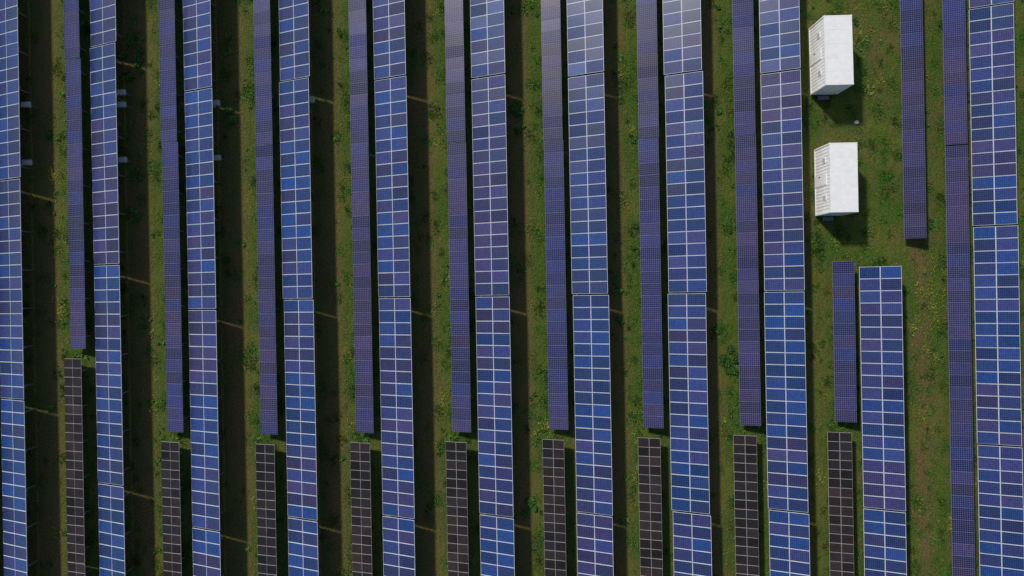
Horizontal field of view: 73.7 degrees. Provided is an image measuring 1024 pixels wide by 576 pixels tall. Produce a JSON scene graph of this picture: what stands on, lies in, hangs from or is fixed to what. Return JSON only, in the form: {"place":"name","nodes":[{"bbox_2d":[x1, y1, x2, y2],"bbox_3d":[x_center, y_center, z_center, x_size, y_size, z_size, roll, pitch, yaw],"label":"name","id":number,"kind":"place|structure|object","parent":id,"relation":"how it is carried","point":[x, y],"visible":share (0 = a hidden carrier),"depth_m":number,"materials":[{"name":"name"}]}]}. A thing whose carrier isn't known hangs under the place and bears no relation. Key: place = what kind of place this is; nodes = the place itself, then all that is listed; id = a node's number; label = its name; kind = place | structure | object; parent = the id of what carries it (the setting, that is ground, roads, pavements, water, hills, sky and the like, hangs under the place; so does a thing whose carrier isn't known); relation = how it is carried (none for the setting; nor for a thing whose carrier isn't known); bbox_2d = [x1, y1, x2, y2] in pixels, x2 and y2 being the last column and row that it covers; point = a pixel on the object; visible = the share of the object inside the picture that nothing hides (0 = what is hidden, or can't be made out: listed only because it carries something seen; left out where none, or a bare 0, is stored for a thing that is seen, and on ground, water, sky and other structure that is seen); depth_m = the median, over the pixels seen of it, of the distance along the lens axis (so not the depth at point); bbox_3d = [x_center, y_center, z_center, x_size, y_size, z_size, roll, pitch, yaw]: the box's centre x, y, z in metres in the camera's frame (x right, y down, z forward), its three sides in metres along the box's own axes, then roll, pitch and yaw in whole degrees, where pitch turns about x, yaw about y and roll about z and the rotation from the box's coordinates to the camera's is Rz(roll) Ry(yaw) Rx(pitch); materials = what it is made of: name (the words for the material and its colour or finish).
{"place":"outdoors","nodes":[
{"label":"outdoors","id":0,"kind":"place"},
{"bbox_2d":[0,0,1023,575],"bbox_3d":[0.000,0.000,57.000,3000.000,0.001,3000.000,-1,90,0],"label":"ground","id":1,"kind":"structure","parent":0,"point":[332,340],"depth_m":57.00,"materials":[{"name":"green plant"}]},
{"bbox_2d":[0,0,30,179],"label":"solar panel table","id":2,"kind":"object","parent":1,"relation":"on","point":[10,165],"visible":1,"depth_m":55.55,"materials":[{"name":"glass"}]},
{"bbox_2d":[0,179,33,398],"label":"solar panel table","id":3,"kind":"object","parent":1,"relation":"on","point":[11,352],"visible":1,"depth_m":55.62,"materials":[{"name":"glass"}]},
{"bbox_2d":[1,399,37,575],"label":"solar panel table","id":4,"kind":"object","parent":1,"relation":"on","point":[14,489],"visible":1,"depth_m":55.65,"materials":[{"name":"glass"}]},
{"bbox_2d":[21,102,38,108],"bbox_3d":[-39.826,-15.011,56.398,0.760,1.205,0.470,-1,90,0],"label":"inverter box","id":5,"kind":"object","parent":1,"relation":"on","point":[26,105],"visible":1,"depth_m":55.82,"materials":[{"name":"grey metal"}]},
{"bbox_2d":[22,160,39,165],"bbox_3d":[-39.741,-10.272,56.398,0.760,1.205,0.470,-1,90,0],"label":"inverter box","id":6,"kind":"object","parent":1,"relation":"on","point":[27,162],"visible":1,"depth_m":55.82,"materials":[{"name":"grey metal"}]},
{"bbox_2d":[64,0,84,59],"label":"solar panel table","id":7,"kind":"object","parent":1,"relation":"on","point":[72,47],"visible":1,"depth_m":56.02,"materials":[{"name":"glass"}]},
{"bbox_2d":[64,359,89,562],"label":"solar panel table","id":8,"kind":"object","parent":1,"relation":"on","point":[76,547],"visible":1,"depth_m":56.03,"materials":[{"name":"glass"}]},
{"bbox_2d":[66,59,90,348],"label":"solar panel table","id":9,"kind":"object","parent":1,"relation":"on","point":[76,222],"visible":1,"depth_m":56.05,"materials":[{"name":"glass"}]},
{"bbox_2d":[68,562,90,575],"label":"solar panel table","id":10,"kind":"object","parent":1,"relation":"on","point":[76,569],"visible":1,"depth_m":56.00,"materials":[{"name":"glass"}]},
{"bbox_2d":[90,0,122,46],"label":"solar panel table","id":11,"kind":"object","parent":1,"relation":"on","point":[103,29],"visible":1,"depth_m":55.69,"materials":[{"name":"glass"}]},
{"bbox_2d":[90,43,125,263],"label":"solar panel table","id":12,"kind":"object","parent":1,"relation":"on","point":[103,59],"visible":0.99,"depth_m":55.66,"materials":[{"name":"glass"}]},
{"bbox_2d":[94,265,129,485],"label":"solar panel table","id":13,"kind":"object","parent":1,"relation":"on","point":[108,315],"visible":1,"depth_m":55.67,"materials":[{"name":"glass"}]},
{"bbox_2d":[98,484,131,575],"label":"solar panel table","id":14,"kind":"object","parent":1,"relation":"on","point":[112,533],"visible":1,"depth_m":55.69,"materials":[{"name":"glass"}]},
{"bbox_2d":[116,89,131,96],"bbox_3d":[-32.043,-16.012,56.398,0.760,1.205,0.470,-1,90,0],"label":"inverter box","id":15,"kind":"object","parent":1,"relation":"on","point":[119,92],"visible":0.89,"depth_m":55.85,"materials":[{"name":"grey metal"}]},
{"bbox_2d":[117,102,131,107],"bbox_3d":[-32.025,-15.012,56.398,0.760,1.205,0.470,-1,90,0],"label":"inverter box","id":16,"kind":"object","parent":1,"relation":"on","point":[121,105],"visible":0.78,"depth_m":55.82,"materials":[{"name":"grey metal"}]},
{"bbox_2d":[118,157,132,162],"bbox_3d":[-31.944,-10.492,56.398,0.760,1.205,0.470,-1,90,0],"label":"inverter box","id":17,"kind":"object","parent":1,"relation":"on","point":[122,160],"visible":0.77,"depth_m":55.80,"materials":[{"name":"grey metal"}]},
{"bbox_2d":[159,0,180,142],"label":"solar panel table","id":18,"kind":"object","parent":1,"relation":"on","point":[168,56],"visible":1,"depth_m":56.02,"materials":[{"name":"glass"}]},
{"bbox_2d":[161,441,184,575],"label":"solar panel table","id":19,"kind":"object","parent":1,"relation":"on","point":[172,523],"visible":1,"depth_m":56.03,"materials":[{"name":"glass"}]},
{"bbox_2d":[162,142,186,431],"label":"solar panel table","id":20,"kind":"object","parent":1,"relation":"on","point":[172,268],"visible":1,"depth_m":56.03,"materials":[{"name":"glass"}]},
{"bbox_2d":[183,0,215,90],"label":"solar panel table","id":21,"kind":"object","parent":1,"relation":"on","point":[197,35],"visible":1,"depth_m":55.68,"materials":[{"name":"glass"}]},
{"bbox_2d":[185,88,219,308],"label":"solar panel table","id":22,"kind":"object","parent":1,"relation":"on","point":[199,149],"visible":1,"depth_m":55.64,"materials":[{"name":"glass"}]},
{"bbox_2d":[189,310,223,530],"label":"solar panel table","id":23,"kind":"object","parent":1,"relation":"on","point":[206,513],"visible":1,"depth_m":55.66,"materials":[{"name":"glass"}]},
{"bbox_2d":[192,528,224,575],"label":"solar panel table","id":24,"kind":"object","parent":1,"relation":"on","point":[206,553],"visible":1,"depth_m":55.71,"materials":[{"name":"glass"}]},
{"bbox_2d":[212,100,223,106],"bbox_3d":[-24.326,-15.150,56.398,0.760,1.205,0.470,-1,90,0],"label":"inverter box","id":25,"kind":"object","parent":1,"relation":"on","point":[216,103],"visible":0.64,"depth_m":55.80,"materials":[{"name":"grey metal"}]},
{"bbox_2d":[213,155,224,160],"bbox_3d":[-24.245,-10.651,56.398,0.760,1.205,0.470,-1,90,0],"label":"inverter box","id":26,"kind":"object","parent":1,"relation":"on","point":[217,158],"visible":0.66,"depth_m":55.80,"materials":[{"name":"grey metal"}]},
{"bbox_2d":[253,0,273,144],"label":"solar panel table","id":27,"kind":"object","parent":1,"relation":"on","point":[262,57],"visible":1,"depth_m":56.05,"materials":[{"name":"glass"}]},
{"bbox_2d":[256,444,277,575],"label":"solar panel table","id":28,"kind":"object","parent":1,"relation":"on","point":[267,524],"visible":1,"depth_m":56.03,"materials":[{"name":"glass"}]},
{"bbox_2d":[256,145,278,434],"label":"solar panel table","id":29,"kind":"object","parent":1,"relation":"on","point":[267,352],"visible":1,"depth_m":56.06,"materials":[{"name":"glass"}]},
{"bbox_2d":[279,0,309,80],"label":"solar panel table","id":30,"kind":"object","parent":1,"relation":"on","point":[294,33],"visible":1,"depth_m":55.71,"materials":[{"name":"glass"}]},
{"bbox_2d":[279,78,312,298],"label":"solar panel table","id":31,"kind":"object","parent":1,"relation":"on","point":[297,282],"visible":1,"depth_m":55.64,"materials":[{"name":"glass"}]},
{"bbox_2d":[284,300,317,519],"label":"solar panel table","id":32,"kind":"object","parent":1,"relation":"on","point":[302,500],"visible":1,"depth_m":55.65,"materials":[{"name":"glass"}]},
{"bbox_2d":[288,518,318,575],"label":"solar panel table","id":33,"kind":"object","parent":1,"relation":"on","point":[303,546],"visible":1,"depth_m":55.69,"materials":[{"name":"glass"}]},
{"bbox_2d":[309,97,316,103],"bbox_3d":[-16.579,-15.389,56.398,0.760,1.205,0.470,-1,90,0],"label":"inverter box","id":34,"kind":"object","parent":1,"relation":"on","point":[311,99],"visible":0.6,"depth_m":55.80,"materials":[{"name":"grey metal"}]},
{"bbox_2d":[348,0,367,143],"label":"solar panel table","id":35,"kind":"object","parent":1,"relation":"on","point":[358,68],"visible":1,"depth_m":56.04,"materials":[{"name":"glass"}]},
{"bbox_2d":[350,442,371,575],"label":"solar panel table","id":36,"kind":"object","parent":1,"relation":"on","point":[361,525],"visible":1,"depth_m":56.03,"materials":[{"name":"glass"}]},
{"bbox_2d":[351,143,373,432],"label":"solar panel table","id":37,"kind":"object","parent":1,"relation":"on","point":[362,279],"visible":1,"depth_m":56.03,"materials":[{"name":"glass"}]},
{"bbox_2d":[373,0,405,79],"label":"solar panel table","id":38,"kind":"object","parent":1,"relation":"on","point":[388,25],"visible":1,"depth_m":55.67,"materials":[{"name":"glass"}]},
{"bbox_2d":[375,76,409,296],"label":"solar panel table","id":39,"kind":"object","parent":1,"relation":"on","point":[391,139],"visible":1,"depth_m":55.62,"materials":[{"name":"glass"}]},
{"bbox_2d":[379,298,414,518],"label":"solar panel table","id":40,"kind":"object","parent":1,"relation":"on","point":[395,350],"visible":1,"depth_m":55.64,"materials":[{"name":"glass"}]},
{"bbox_2d":[383,516,414,575],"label":"solar panel table","id":41,"kind":"object","parent":1,"relation":"on","point":[398,546],"visible":1,"depth_m":55.70,"materials":[{"name":"glass"}]},
{"bbox_2d":[445,0,464,142],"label":"solar panel table","id":42,"kind":"object","parent":1,"relation":"on","point":[454,51],"visible":1,"depth_m":56.01,"materials":[{"name":"glass"}]},
{"bbox_2d":[446,441,468,575],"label":"solar panel table","id":43,"kind":"object","parent":1,"relation":"on","point":[456,482],"visible":1,"depth_m":56.02,"materials":[{"name":"glass"}]},
{"bbox_2d":[448,142,470,431],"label":"solar panel table","id":44,"kind":"object","parent":1,"relation":"on","point":[458,247],"visible":1,"depth_m":56.07,"materials":[{"name":"glass"}]},
{"bbox_2d":[470,0,504,77],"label":"solar panel table","id":45,"kind":"object","parent":1,"relation":"on","point":[487,35],"visible":1,"depth_m":55.67,"materials":[{"name":"glass"}]},
{"bbox_2d":[471,75,508,294],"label":"solar panel table","id":46,"kind":"object","parent":1,"relation":"on","point":[492,276],"visible":1,"depth_m":55.68,"materials":[{"name":"glass"}]},
{"bbox_2d":[47,3,941,491],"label":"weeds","id":47,"kind":"object","parent":1,"relation":"on","point":[435,381],"visible":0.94,"depth_m":56.81,"materials":[{"name":"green plant"}]},
{"bbox_2d":[476,297,513,516],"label":"solar panel table","id":48,"kind":"object","parent":1,"relation":"on","point":[492,323],"visible":1,"depth_m":55.66,"materials":[{"name":"glass"}]},
{"bbox_2d":[480,515,514,575],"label":"solar panel table","id":49,"kind":"object","parent":1,"relation":"on","point":[497,545],"visible":1,"depth_m":55.68,"materials":[{"name":"glass"}]},
{"bbox_2d":[0,0,1023,575],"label":"broadleaf weeds","id":50,"kind":"object","parent":1,"relation":"on","point":[518,110],"visible":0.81,"depth_m":56.92,"materials":[{"name":"green plant"}]},
{"bbox_2d":[541,0,562,140],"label":"solar panel table","id":51,"kind":"object","parent":1,"relation":"on","point":[551,52],"visible":1,"depth_m":56.05,"materials":[{"name":"glass"}]},
{"bbox_2d":[542,439,565,575],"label":"solar panel table","id":52,"kind":"object","parent":1,"relation":"on","point":[554,545],"visible":1,"depth_m":56.01,"materials":[{"name":"glass"}]},
{"bbox_2d":[544,140,567,429],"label":"solar panel table","id":53,"kind":"object","parent":1,"relation":"on","point":[556,302],"visible":1,"depth_m":56.04,"materials":[{"name":"glass"}]},
{"bbox_2d":[567,0,603,75],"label":"solar panel table","id":54,"kind":"object","parent":1,"relation":"on","point":[588,14],"visible":1,"depth_m":55.66,"materials":[{"name":"glass"}]},
{"bbox_2d":[568,73,607,293],"bbox_3d":[6.184,-8.443,56.132,2.801,2.136,17.802,-1,90,0],"label":"solar panel table","id":55,"kind":"object","parent":1,"relation":"on","point":[592,240],"visible":1,"depth_m":55.68,"materials":[{"name":"glass"}]},
{"bbox_2d":[573,295,612,515],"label":"solar panel table","id":56,"kind":"object","parent":1,"relation":"on","point":[592,362],"visible":1,"depth_m":55.65,"materials":[{"name":"glass"}]},
{"bbox_2d":[577,513,613,575],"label":"solar panel table","id":57,"kind":"object","parent":1,"relation":"on","point":[595,550],"visible":1,"depth_m":55.72,"materials":[{"name":"glass"}]},
{"bbox_2d":[636,0,658,138],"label":"solar panel table","id":58,"kind":"object","parent":1,"relation":"on","point":[647,49],"visible":1,"depth_m":56.02,"materials":[{"name":"glass"}]},
{"bbox_2d":[638,437,662,575],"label":"solar panel table","id":59,"kind":"object","parent":1,"relation":"on","point":[650,482],"visible":1,"depth_m":56.05,"materials":[{"name":"glass"}]},
{"bbox_2d":[638,138,663,427],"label":"solar panel table","id":60,"kind":"object","parent":1,"relation":"on","point":[651,329],"visible":1,"depth_m":56.03,"materials":[{"name":"glass"}]},
{"bbox_2d":[663,0,701,74],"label":"solar panel table","id":61,"kind":"object","parent":1,"relation":"on","point":[683,24],"visible":1,"depth_m":55.69,"materials":[{"name":"glass"}]},
{"bbox_2d":[665,71,706,291],"bbox_3d":[14.162,-8.576,56.124,2.801,2.151,17.802,-1,90,0],"label":"solar panel table","id":62,"kind":"object","parent":1,"relation":"on","point":[684,273],"visible":1,"depth_m":55.66,"materials":[{"name":"glass"}]},
{"bbox_2d":[668,293,709,513],"bbox_3d":[14.401,9.363,56.126,2.801,2.148,17.802,-1,90,0],"label":"solar panel table","id":63,"kind":"object","parent":1,"relation":"on","point":[686,318],"visible":1,"depth_m":55.66,"materials":[{"name":"glass"}]},
{"bbox_2d":[673,512,711,575],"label":"solar panel table","id":64,"kind":"object","parent":1,"relation":"on","point":[696,528],"visible":1,"depth_m":55.64,"materials":[{"name":"glass"}]},
{"bbox_2d":[732,0,754,136],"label":"solar panel table","id":65,"kind":"object","parent":1,"relation":"on","point":[743,69],"visible":1,"depth_m":56.04,"materials":[{"name":"glass"}]},
{"bbox_2d":[733,435,758,575],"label":"solar panel table","id":66,"kind":"object","parent":1,"relation":"on","point":[747,543],"visible":1,"depth_m":56.06,"materials":[{"name":"glass"}]},
{"bbox_2d":[735,136,760,425],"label":"solar panel table","id":67,"kind":"object","parent":1,"relation":"on","point":[748,301],"visible":1,"depth_m":56.03,"materials":[{"name":"glass"}]},
{"bbox_2d":[759,0,799,72],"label":"solar panel table","id":68,"kind":"object","parent":1,"relation":"on","point":[783,53],"visible":1,"depth_m":55.70,"materials":[{"name":"glass"}]},
{"bbox_2d":[761,70,804,290],"bbox_3d":[22.066,-8.708,56.136,2.801,2.128,17.802,-1,90,0],"label":"solar panel table","id":69,"kind":"object","parent":1,"relation":"on","point":[787,273],"visible":1,"depth_m":55.68,"materials":[{"name":"glass"}]},
{"bbox_2d":[764,292,807,511],"bbox_3d":[22.349,9.230,56.122,2.801,2.155,17.802,-1,90,0],"label":"solar panel table","id":70,"kind":"object","parent":1,"relation":"on","point":[790,360],"visible":1,"depth_m":55.66,"materials":[{"name":"glass"}]},
{"bbox_2d":[769,510,809,575],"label":"solar panel table","id":71,"kind":"object","parent":1,"relation":"on","point":[792,528],"visible":1,"depth_m":55.66,"materials":[{"name":"glass"}]},
{"bbox_2d":[809,15,853,99],"bbox_3d":[25.836,-18.642,55.548,2.290,3.104,5.910,-2,90,0],"label":"equipment container","id":72,"kind":"object","parent":1,"relation":"on","point":[831,52],"visible":1,"depth_m":54.01,"materials":[{"name":"metal"}]},
{"bbox_2d":[814,85,849,94],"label":"doors","id":73,"kind":"structure","parent":72,"relation":"in","point":[828,89],"depth_m":55.31,"materials":[{"name":"grey metal"}]},
{"bbox_2d":[814,142,858,220],"bbox_3d":[26.245,-8.558,55.548,2.270,3.104,5.910,-1,90,0],"label":"equipment container","id":74,"kind":"object","parent":1,"relation":"on","point":[836,176],"visible":1,"depth_m":54.01,"materials":[{"name":"metal"}]},
{"bbox_2d":[819,212,853,215],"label":"doors","id":75,"kind":"structure","parent":74,"relation":"in","point":[833,213],"depth_m":55.10,"materials":[{"name":"grey metal"}]},
{"bbox_2d":[827,432,853,575],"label":"solar panel table","id":76,"kind":"object","parent":1,"relation":"on","point":[839,457],"visible":1,"depth_m":56.00,"materials":[{"name":"glass"}]},
{"bbox_2d":[832,261,856,421],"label":"solar panel table","id":77,"kind":"object","parent":1,"relation":"on","point":[844,346],"visible":1,"depth_m":56.03,"materials":[{"name":"glass"}]},
{"bbox_2d":[859,266,905,510],"bbox_3d":[30.203,8.138,56.124,2.801,2.151,19.782,-1,90,0],"label":"solar panel table","id":78,"kind":"object","parent":1,"relation":"on","point":[880,319],"visible":1,"depth_m":55.66,"materials":[{"name":"glass"}]},
{"bbox_2d":[863,509,906,575],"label":"solar panel table","id":79,"kind":"object","parent":1,"relation":"on","point":[886,551],"visible":1,"depth_m":55.67,"materials":[{"name":"glass"}]},
{"bbox_2d":[900,0,925,238],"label":"solar panel table","id":80,"kind":"object","parent":1,"relation":"on","point":[913,136],"visible":1,"depth_m":56.06,"materials":[{"name":"glass"}]},
{"bbox_2d":[942,0,967,144],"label":"solar panel table","id":81,"kind":"object","parent":1,"relation":"on","point":[953,63],"visible":1,"depth_m":56.04,"materials":[{"name":"glass"}]},
{"bbox_2d":[944,145,972,434],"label":"solar panel table","id":82,"kind":"object","parent":1,"relation":"on","point":[959,339],"visible":1,"depth_m":56.04,"materials":[{"name":"glass"}]},
{"bbox_2d":[949,435,974,575],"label":"solar panel table","id":83,"kind":"object","parent":1,"relation":"on","point":[963,551],"visible":1,"depth_m":56.05,"materials":[{"name":"glass"}]},
{"bbox_2d":[969,0,1013,7],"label":"solar panel table","id":84,"kind":"object","parent":1,"relation":"on","point":[975,3],"visible":1,"depth_m":55.85,"materials":[{"name":"glass"}]},
{"bbox_2d":[969,3,1016,225],"bbox_3d":[39.215,-14.057,56.116,2.801,2.169,17.802,-1,90,0],"label":"solar panel table","id":85,"kind":"object","parent":1,"relation":"on","point":[1001,47],"visible":1,"depth_m":55.65,"materials":[{"name":"glass"}]},
{"bbox_2d":[973,225,1021,445],"bbox_3d":[39.603,3.879,56.134,2.801,2.132,17.802,-1,90,0],"label":"solar panel table","id":86,"kind":"object","parent":1,"relation":"on","point":[1001,367],"visible":1,"depth_m":55.68,"materials":[{"name":"glass"}]},
{"bbox_2d":[977,445,1023,575],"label":"solar panel table","id":87,"kind":"object","parent":1,"relation":"on","point":[1000,530],"visible":1,"depth_m":55.67,"materials":[{"name":"glass"}]}
]}

